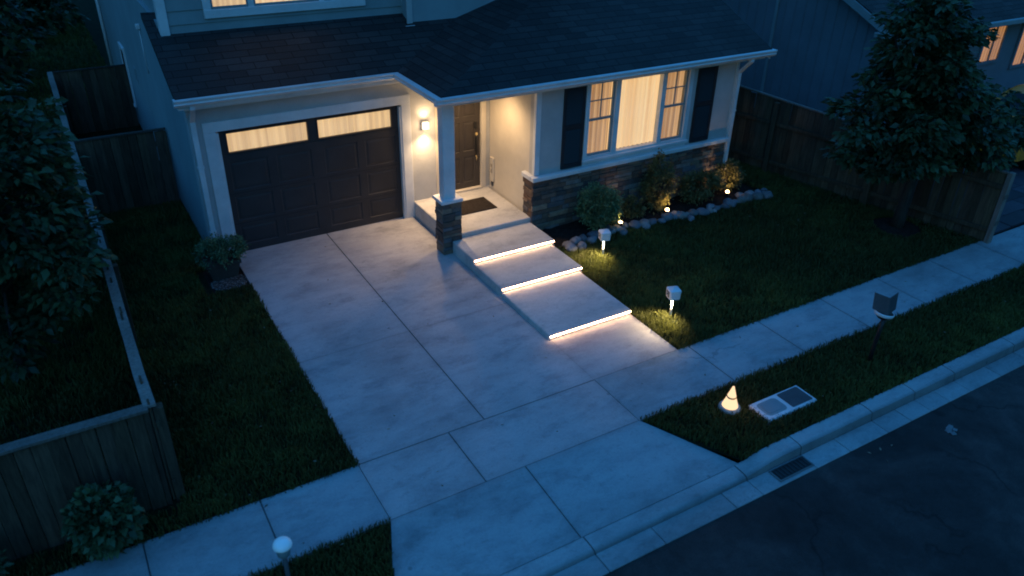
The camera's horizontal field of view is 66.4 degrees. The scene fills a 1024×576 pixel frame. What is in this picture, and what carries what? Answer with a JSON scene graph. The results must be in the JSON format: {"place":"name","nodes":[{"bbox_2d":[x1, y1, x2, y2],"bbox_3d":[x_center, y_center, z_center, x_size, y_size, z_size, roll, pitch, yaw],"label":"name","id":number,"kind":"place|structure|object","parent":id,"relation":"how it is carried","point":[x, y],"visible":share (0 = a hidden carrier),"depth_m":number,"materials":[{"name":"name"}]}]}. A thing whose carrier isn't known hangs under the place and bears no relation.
{"place":"outdoors","nodes":[
{"label":"outdoors","id":0,"kind":"place"},
{"bbox_2d":[0,12,124,241],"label":"grass","id":1,"kind":"structure","parent":0,"point":[69,38],"depth_m":23.10,"materials":[{"name":"green plant"}]},
{"bbox_2d":[0,240,166,552],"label":"grass","id":2,"kind":"structure","parent":0,"point":[110,340],"depth_m":10.02,"materials":[{"name":"green plant"}]},
{"bbox_2d":[51,465,390,575],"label":"pavement","id":3,"kind":"structure","parent":0,"point":[236,542],"depth_m":7.92,"materials":[{"name":"concrete"}]},
{"bbox_2d":[102,199,359,525],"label":"grass","id":4,"kind":"structure","parent":0,"point":[188,238],"depth_m":10.19,"materials":[{"name":"green plant"}]},
{"bbox_2d":[248,515,394,575],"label":"grass","id":5,"kind":"structure","parent":0,"point":[320,554],"depth_m":7.66,"materials":[{"name":"green plant"}]},
{"bbox_2d":[240,217,593,465],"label":"driveway","id":6,"kind":"structure","parent":0,"point":[465,356],"depth_m":11.06,"materials":[{"name":"concrete"}]},
{"bbox_2d":[359,380,638,519],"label":"pavement","id":7,"kind":"structure","parent":0,"point":[472,455],"depth_m":9.10,"materials":[{"name":"concrete"}]},
{"bbox_2d":[0,0,1023,575],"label":"lawn","id":8,"kind":"structure","parent":0,"point":[86,8],"depth_m":10.20,"materials":[{"name":"green plant"}]},
{"bbox_2d":[0,549,14,575],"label":"shrub","id":9,"kind":"object","parent":8,"relation":"on","point":[4,565],"visible":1,"depth_m":7.22,"materials":[{"name":"green plant"}]},
{"bbox_2d":[0,0,57,95],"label":"background tree","id":10,"kind":"object","parent":8,"relation":"on","point":[7,9],"visible":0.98,"depth_m":19.61,"materials":[{"name":"green plant"}]},
{"bbox_2d":[7,0,91,34],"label":"background tree","id":11,"kind":"object","parent":8,"relation":"on","point":[57,22],"visible":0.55,"depth_m":24.76,"materials":[{"name":"green plant"}]},
{"bbox_2d":[0,82,117,384],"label":"leafy tree","id":12,"kind":"object","parent":8,"relation":"on","point":[29,258],"visible":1,"depth_m":8.90,"materials":[{"name":"green plant"}]},
{"bbox_2d":[0,404,172,562],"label":"wooden fence","id":13,"kind":"object","parent":8,"relation":"on","point":[57,462],"visible":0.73,"depth_m":7.54,"materials":[{"name":"brown wood"}]},
{"bbox_2d":[2,503,187,575],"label":"grass","id":14,"kind":"structure","parent":8,"relation":"on","point":[153,519],"depth_m":7.64,"materials":[{"name":"green plant"}]},
{"bbox_2d":[53,64,138,134],"bbox_3d":[-9.478,-4.309,17.906,1.485,1.472,0.149,-16,34,-27],"label":"wooden fence","id":15,"kind":"object","parent":8,"relation":"on","point":[113,118],"visible":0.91,"depth_m":17.85,"materials":[{"name":"brown wood"}]},
{"bbox_2d":[58,480,148,562],"bbox_3d":[-3.922,2.212,7.506,0.767,0.855,0.800,-16,34,-27],"label":"round shrub","id":16,"kind":"object","parent":8,"relation":"on","point":[115,527],"visible":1,"depth_m":7.34,"materials":[{"name":"green plant"}]},
{"bbox_2d":[47,72,185,500],"bbox_3d":[-6.978,-1.288,13.003,0.182,1.408,13.570,-16,34,-27],"label":"wooden fence","id":17,"kind":"object","parent":8,"relation":"on","point":[159,423],"visible":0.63,"depth_m":8.52,"materials":[{"name":"brown wood"}]},
{"bbox_2d":[74,127,179,214],"bbox_3d":[-6.959,-2.111,14.250,1.483,1.472,0.156,-16,34,-27],"label":"wooden fence","id":18,"kind":"object","parent":8,"relation":"on","point":[120,147],"visible":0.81,"depth_m":14.18,"materials":[{"name":"brown wood"}]},
{"bbox_2d":[202,267,249,293],"bbox_3d":[-4.524,-0.147,12.390,0.565,0.001,0.780,-16,34,-27],"label":"gravel bed","id":19,"kind":"object","parent":8,"relation":"on","point":[208,278],"visible":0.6,"depth_m":12.36,"materials":[{"name":"stone"}]},
{"bbox_2d":[190,232,251,280],"bbox_3d":[-4.525,-0.523,12.274,0.948,0.766,0.791,-16,34,-27],"label":"potted plant","id":20,"kind":"object","parent":19,"relation":"on","point":[221,261],"visible":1,"depth_m":12.18,"materials":[{"name":"green plant"}]},
{"bbox_2d":[211,274,247,289],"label":"gravel","id":21,"kind":"structure","parent":19,"relation":"on","point":[235,281],"depth_m":12.24,"materials":[{"name":"stone"}]},
{"bbox_2d":[272,536,291,575],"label":"lamp post","id":22,"kind":"object","parent":8,"relation":"on","point":[281,546],"visible":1,"depth_m":6.68,"materials":[{"name":"grey metal"}]},
{"bbox_2d":[95,0,777,254],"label":"house","id":23,"kind":"structure","parent":8,"relation":"on","point":[552,107],"depth_m":13.33,"materials":[{"name":"grey paint"}]},
{"bbox_2d":[118,41,136,107],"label":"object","id":24,"kind":"structure","parent":23,"relation":"in","point":[122,52],"depth_m":17.93,"materials":[{"name":"white paint"}]},
{"bbox_2d":[201,0,365,18],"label":"upper window","id":25,"kind":"structure","parent":23,"relation":"in","point":[212,9],"depth_m":12.52,"materials":[{"name":"white paint"}]},
{"bbox_2d":[218,105,402,250],"bbox_3d":[-3.287,-1.881,13.259,3.020,2.117,0.074,-16,34,-27],"label":"garage door","id":26,"kind":"structure","parent":23,"relation":"in","point":[284,185],"depth_m":13.20,"materials":[{"name":"brown paint"}]},
{"bbox_2d":[421,121,429,129],"bbox_3d":[-1.517,-2.842,13.704,0.120,0.140,0.098,-16,34,-27],"label":"wall lamp","id":27,"kind":"object","parent":23,"relation":"attached to","point":[424,125],"visible":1,"depth_m":13.67,"materials":[{"name":"white glass"}]},
{"bbox_2d":[454,102,479,189],"bbox_3d":[-0.923,-2.730,14.275,0.780,1.991,0.121,-16,34,-27],"label":"front door","id":28,"kind":"structure","parent":23,"relation":"in","point":[466,116],"depth_m":14.42,"materials":[{"name":"brown paint"}]},
{"bbox_2d":[461,197,496,215],"bbox_3d":[-0.705,-1.491,14.188,0.720,0.023,0.530,-16,34,-27],"label":"doormat","id":29,"kind":"object","parent":23,"relation":"on","point":[475,205],"visible":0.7,"depth_m":14.17,"materials":[{"name":"brown fabric"}]},
{"bbox_2d":[490,156,494,185],"bbox_3d":[-0.380,-2.195,14.754,0.055,0.560,0.120,-16,34,-27],"label":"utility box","id":30,"kind":"object","parent":23,"relation":"attached to","point":[492,164],"visible":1,"depth_m":14.70,"materials":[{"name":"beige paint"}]},
{"bbox_2d":[581,69,694,165],"bbox_3d":[2.256,-3.124,14.078,2.430,1.521,0.219,-16,34,-27],"label":"front window","id":31,"kind":"structure","parent":23,"relation":"in","point":[627,114],"depth_m":14.15,"materials":[{"name":"white paint"}]},
{"bbox_2d":[453,222,630,339],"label":"entry steps","id":32,"kind":"structure","parent":8,"relation":"on","point":[536,278],"depth_m":12.28,"materials":[{"name":"concrete"}]},
{"bbox_2d":[562,241,572,246],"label":"garden stone","id":33,"kind":"object","parent":8,"relation":"on","point":[565,243],"visible":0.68,"depth_m":13.47,"materials":[{"name":"grey stone"}]},
{"bbox_2d":[565,243,577,251],"bbox_3d":[1.020,-0.701,13.418,0.210,0.175,0.266,10,31,15],"label":"garden stone","id":34,"kind":"object","parent":8,"relation":"on","point":[570,247],"visible":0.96,"depth_m":13.33,"materials":[{"name":"grey stone"}]},
{"bbox_2d":[577,241,586,250],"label":"garden stone","id":35,"kind":"object","parent":8,"relation":"on","point":[581,245],"visible":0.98,"depth_m":13.44,"materials":[{"name":"grey stone"}]},
{"bbox_2d":[578,234,587,242],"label":"garden stone","id":36,"kind":"object","parent":8,"relation":"on","point":[584,237],"visible":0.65,"depth_m":13.66,"materials":[{"name":"grey stone"}]},
{"bbox_2d":[587,236,596,243],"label":"garden stone","id":37,"kind":"object","parent":8,"relation":"on","point":[591,239],"visible":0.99,"depth_m":13.65,"materials":[{"name":"grey stone"}]},
{"bbox_2d":[587,231,597,238],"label":"garden stone","id":38,"kind":"object","parent":8,"relation":"on","point":[592,233],"visible":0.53,"depth_m":13.80,"materials":[{"name":"grey stone"}]},
{"bbox_2d":[598,229,610,254],"bbox_3d":[1.545,-0.753,13.180,0.177,0.520,0.176,-5,31,-11],"label":"path light","id":39,"kind":"object","parent":8,"relation":"on","point":[604,235],"visible":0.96,"depth_m":13.05,"materials":[{"name":"white plastic"}]},
{"bbox_2d":[612,225,621,231],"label":"garden stone","id":40,"kind":"object","parent":8,"relation":"on","point":[618,228],"visible":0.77,"depth_m":14.06,"materials":[{"name":"grey stone"}]},
{"bbox_2d":[620,228,627,236],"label":"garden stone","id":41,"kind":"object","parent":8,"relation":"on","point":[623,231],"visible":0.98,"depth_m":13.94,"materials":[{"name":"grey stone"}]},
{"bbox_2d":[628,220,640,228],"bbox_3d":[2.237,-1.149,14.256,0.228,0.138,0.238,-24,39,-37],"label":"garden stone","id":42,"kind":"object","parent":8,"relation":"on","point":[635,224],"visible":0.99,"depth_m":14.19,"materials":[{"name":"grey stone"}]},
{"bbox_2d":[639,219,649,226],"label":"garden stone","id":43,"kind":"object","parent":8,"relation":"on","point":[642,222],"visible":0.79,"depth_m":14.25,"materials":[{"name":"grey stone"}]},
{"bbox_2d":[642,223,650,229],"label":"garden stone","id":44,"kind":"object","parent":8,"relation":"on","point":[647,225],"visible":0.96,"depth_m":14.19,"materials":[{"name":"grey stone"}]},
{"bbox_2d":[541,183,754,248],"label":"bed soil","id":45,"kind":"structure","parent":8,"relation":"on","point":[560,234],"depth_m":14.70,"materials":[{"name":"brown soil"}]},
{"bbox_2d":[570,236,580,245],"bbox_3d":[1.107,-0.816,13.632,0.208,0.160,0.207,-24,39,-37],"label":"garden stone","id":46,"kind":"object","parent":45,"relation":"on","point":[576,240],"visible":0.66,"depth_m":13.55,"materials":[{"name":"grey stone"}]},
{"bbox_2d":[572,178,624,230],"bbox_3d":[1.585,-1.444,13.933,1.032,1.010,0.937,-16,34,-27],"label":"round shrub","id":47,"kind":"object","parent":45,"relation":"on","point":[601,216],"visible":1,"depth_m":13.78,"materials":[{"name":"green plant"}]},
{"bbox_2d":[603,224,612,230],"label":"garden stone","id":48,"kind":"object","parent":45,"relation":"on","point":[610,227],"visible":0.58,"depth_m":14.03,"materials":[{"name":"grey stone"}]},
{"bbox_2d":[620,194,646,218],"bbox_3d":[2.262,-1.511,14.530,0.530,0.550,0.548,-2,31,-6],"label":"shrub","id":49,"kind":"object","parent":45,"relation":"on","point":[629,203],"visible":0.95,"depth_m":14.47,"materials":[{"name":"green plant"}]},
{"bbox_2d":[637,148,677,214],"bbox_3d":[2.721,-1.982,14.602,0.788,1.306,0.737,-16,34,-27],"label":"tall shrub","id":50,"kind":"object","parent":45,"relation":"on","point":[656,201],"visible":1,"depth_m":14.53,"materials":[{"name":"green plant"}]},
{"bbox_2d":[661,212,672,220],"bbox_3d":[2.893,-1.314,14.562,0.271,0.176,0.205,-11,32,-20],"label":"garden stone","id":51,"kind":"object","parent":45,"relation":"on","point":[667,216],"visible":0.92,"depth_m":14.49,"materials":[{"name":"grey stone"}]},
{"bbox_2d":[675,165,729,205],"bbox_3d":[3.723,-2.005,15.204,1.317,0.786,0.807,-16,34,-27],"label":"spreading shrub","id":52,"kind":"object","parent":45,"relation":"on","point":[713,181],"visible":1,"depth_m":15.03,"materials":[{"name":"green plant"}]},
{"bbox_2d":[706,203,714,208],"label":"garden stone","id":53,"kind":"object","parent":45,"relation":"on","point":[709,205],"visible":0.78,"depth_m":15.00,"materials":[{"name":"grey stone"}]},
{"bbox_2d":[715,158,745,190],"bbox_3d":[4.345,-2.238,15.668,0.828,0.716,0.670,-16,34,-27],"label":"corner shrub","id":54,"kind":"object","parent":45,"relation":"on","point":[735,176],"visible":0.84,"depth_m":15.56,"materials":[{"name":"green plant"}]},
{"bbox_2d":[648,218,656,224],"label":"garden stone","id":55,"kind":"object","parent":8,"relation":"on","point":[652,221],"visible":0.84,"depth_m":14.31,"materials":[{"name":"grey stone"}]},
{"bbox_2d":[658,218,665,223],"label":"garden stone","id":56,"kind":"object","parent":8,"relation":"on","point":[661,220],"visible":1,"depth_m":14.43,"materials":[{"name":"grey stone"}]},
{"bbox_2d":[666,286,681,316],"bbox_3d":[2.359,0.218,11.533,0.177,0.540,0.176,-5,31,-11],"label":"path light","id":57,"kind":"object","parent":8,"relation":"on","point":[673,293],"visible":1,"depth_m":11.39,"materials":[{"name":"white plastic"}]},
{"bbox_2d":[678,211,686,218],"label":"garden stone","id":58,"kind":"object","parent":8,"relation":"on","point":[681,214],"visible":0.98,"depth_m":14.58,"materials":[{"name":"grey stone"}]},
{"bbox_2d":[687,215,694,220],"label":"garden stone","id":59,"kind":"object","parent":8,"relation":"on","point":[690,217],"visible":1,"depth_m":14.54,"materials":[{"name":"grey stone"}]},
{"bbox_2d":[688,209,697,215],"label":"garden stone","id":60,"kind":"object","parent":8,"relation":"on","point":[693,212],"visible":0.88,"depth_m":14.70,"materials":[{"name":"grey stone"}]},
{"bbox_2d":[696,208,709,215],"bbox_3d":[3.597,-1.435,14.790,0.293,0.145,0.206,0,30,-2],"label":"garden stone","id":61,"kind":"object","parent":8,"relation":"on","point":[703,211],"visible":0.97,"depth_m":14.72,"materials":[{"name":"grey stone"}]},
{"bbox_2d":[721,203,729,208],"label":"garden stone","id":62,"kind":"object","parent":8,"relation":"on","point":[724,205],"visible":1,"depth_m":15.04,"materials":[{"name":"grey stone"}]},
{"bbox_2d":[718,386,740,416],"bbox_3d":[2.726,1.369,9.727,0.280,0.372,0.280,-16,34,-27],"label":"cone light","id":63,"kind":"object","parent":8,"relation":"on","point":[728,404],"visible":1,"depth_m":9.69,"materials":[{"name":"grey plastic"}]},
{"bbox_2d":[723,198,735,207],"bbox_3d":[4.220,-1.646,15.184,0.219,0.177,0.293,-22,38,-34],"label":"garden stone","id":64,"kind":"object","parent":8,"relation":"on","point":[730,202],"visible":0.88,"depth_m":15.12,"materials":[{"name":"grey stone"}]},
{"bbox_2d":[736,196,745,203],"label":"garden stone","id":65,"kind":"object","parent":8,"relation":"on","point":[741,199],"visible":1,"depth_m":15.25,"materials":[{"name":"grey stone"}]},
{"bbox_2d":[741,193,752,201],"bbox_3d":[4.632,-1.781,15.423,0.279,0.189,0.227,-11,33,-21],"label":"garden stone","id":66,"kind":"object","parent":8,"relation":"on","point":[748,196],"visible":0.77,"depth_m":15.36,"materials":[{"name":"grey stone"}]},
{"bbox_2d":[752,192,763,200],"bbox_3d":[4.856,-1.817,15.492,0.265,0.166,0.214,4,30,4],"label":"garden stone","id":67,"kind":"object","parent":8,"relation":"on","point":[758,196],"visible":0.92,"depth_m":15.42,"materials":[{"name":"grey stone"}]},
{"bbox_2d":[763,191,772,198],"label":"garden stone","id":68,"kind":"object","parent":8,"relation":"on","point":[768,194],"visible":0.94,"depth_m":15.48,"materials":[{"name":"grey stone"}]},
{"bbox_2d":[749,385,816,424],"bbox_3d":[3.426,1.496,9.923,0.860,0.143,0.355,-16,34,-27],"label":"meter vault","id":69,"kind":"object","parent":8,"relation":"on","point":[791,399],"visible":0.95,"depth_m":9.87,"materials":[{"name":"white paint"}]},
{"bbox_2d":[728,85,1015,243],"bbox_3d":[6.239,-2.774,15.644,0.174,1.781,6.730,-25,39,-37],"label":"wooden fence","id":70,"kind":"object","parent":8,"relation":"on","point":[761,142],"visible":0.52,"depth_m":15.59,"materials":[{"name":"brown wood"}]},
{"bbox_2d":[723,0,1023,131],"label":"house","id":71,"kind":"structure","parent":8,"relation":"on","point":[819,56],"depth_m":18.99,"materials":[{"name":"grey"}]},
{"bbox_2d":[975,25,1009,65],"bbox_3d":[11.816,-6.007,19.246,0.930,0.990,0.051,-16,34,-27],"label":"window","id":72,"kind":"structure","parent":71,"relation":"in","point":[986,56],"depth_m":19.34,"materials":[{"name":"white glass"}]},
{"bbox_2d":[1007,23,1023,68],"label":"window","id":73,"kind":"structure","parent":71,"relation":"in","point":[1017,58],"depth_m":20.02,"materials":[{"name":"white glass"}]},
{"bbox_2d":[866,292,898,363],"bbox_3d":[4.947,0.568,10.560,0.312,1.066,0.259,4,30,5],"label":"lawn lamp","id":74,"kind":"object","parent":8,"relation":"on","point":[884,307],"visible":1,"depth_m":10.37,"materials":[{"name":"black metal"}]},
{"bbox_2d":[867,217,922,239],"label":"mulch","id":75,"kind":"object","parent":8,"relation":"on","point":[908,229],"visible":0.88,"depth_m":14.42,"materials":[{"name":"soil"}]},
{"bbox_2d":[819,0,1023,228],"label":"leafy tree","id":76,"kind":"object","parent":8,"relation":"on","point":[939,108],"visible":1,"depth_m":12.51,"materials":[{"name":"green plant"}]},
{"bbox_2d":[391,421,737,575],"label":"driveway apron","id":77,"kind":"object","parent":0,"point":[505,523],"visible":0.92,"depth_m":8.41,"materials":[{"name":"concrete"}]},
{"bbox_2d":[551,314,676,379],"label":"front walk","id":78,"kind":"structure","parent":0,"point":[607,348],"depth_m":10.95,"materials":[{"name":"concrete"}]},
{"bbox_2d":[695,444,740,462],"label":"ground","id":79,"kind":"structure","parent":0,"point":[731,458],"depth_m":9.35,"materials":[{"name":"brown soil"}]},
{"bbox_2d":[501,327,1023,575],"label":"kerb","id":80,"kind":"structure","parent":79,"relation":"on","point":[784,450],"depth_m":9.11,"materials":[{"name":"concrete"}]},
{"bbox_2d":[552,347,1023,575],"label":"gutter","id":81,"kind":"object","parent":79,"relation":"on","point":[628,550],"visible":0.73,"depth_m":8.87,"materials":[{"name":"concrete"}]},
{"bbox_2d":[768,455,813,481],"bbox_3d":[3.238,2.085,9.061,0.560,0.020,0.190,-16,34,-27],"label":"storm drain","id":82,"kind":"object","parent":81,"relation":"on","point":[791,468],"visible":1,"depth_m":9.05,"materials":[{"name":"black metal"}]},
{"bbox_2d":[557,158,978,349],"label":"grass","id":83,"kind":"structure","parent":0,"point":[825,219],"depth_m":13.35,"materials":[{"name":"green plant"}]},
{"bbox_2d":[595,225,1023,420],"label":"pavement","id":84,"kind":"structure","parent":0,"point":[648,387],"depth_m":11.38,"materials":[{"name":"concrete"}]},
{"bbox_2d":[604,365,1023,575],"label":"road","id":85,"kind":"structure","parent":0,"point":[920,496],"depth_m":8.50,"materials":[{"name":"grey asphalt"}]},
{"bbox_2d":[640,263,1023,459],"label":"grass","id":86,"kind":"structure","parent":0,"point":[1012,315],"depth_m":10.62,"materials":[{"name":"green plant"}]},
{"bbox_2d":[849,151,1023,233],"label":"neighbour drive","id":87,"kind":"structure","parent":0,"point":[1012,215],"depth_m":15.48,"materials":[{"name":"grey concrete"}]},
{"bbox_2d":[972,84,1023,168],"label":"parked car","id":88,"kind":"object","parent":87,"relation":"on","point":[1020,156],"visible":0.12,"depth_m":17.77,"materials":[{"name":"yellow paint"}]},
{"bbox_2d":[944,424,957,434],"bbox_3d":[5.460,1.754,9.727,0.143,0.031,0.211,17,34,25],"label":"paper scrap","id":89,"kind":"object","parent":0,"point":[948,429],"visible":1,"depth_m":9.72,"materials":[{"name":"white paper"}]}
]}

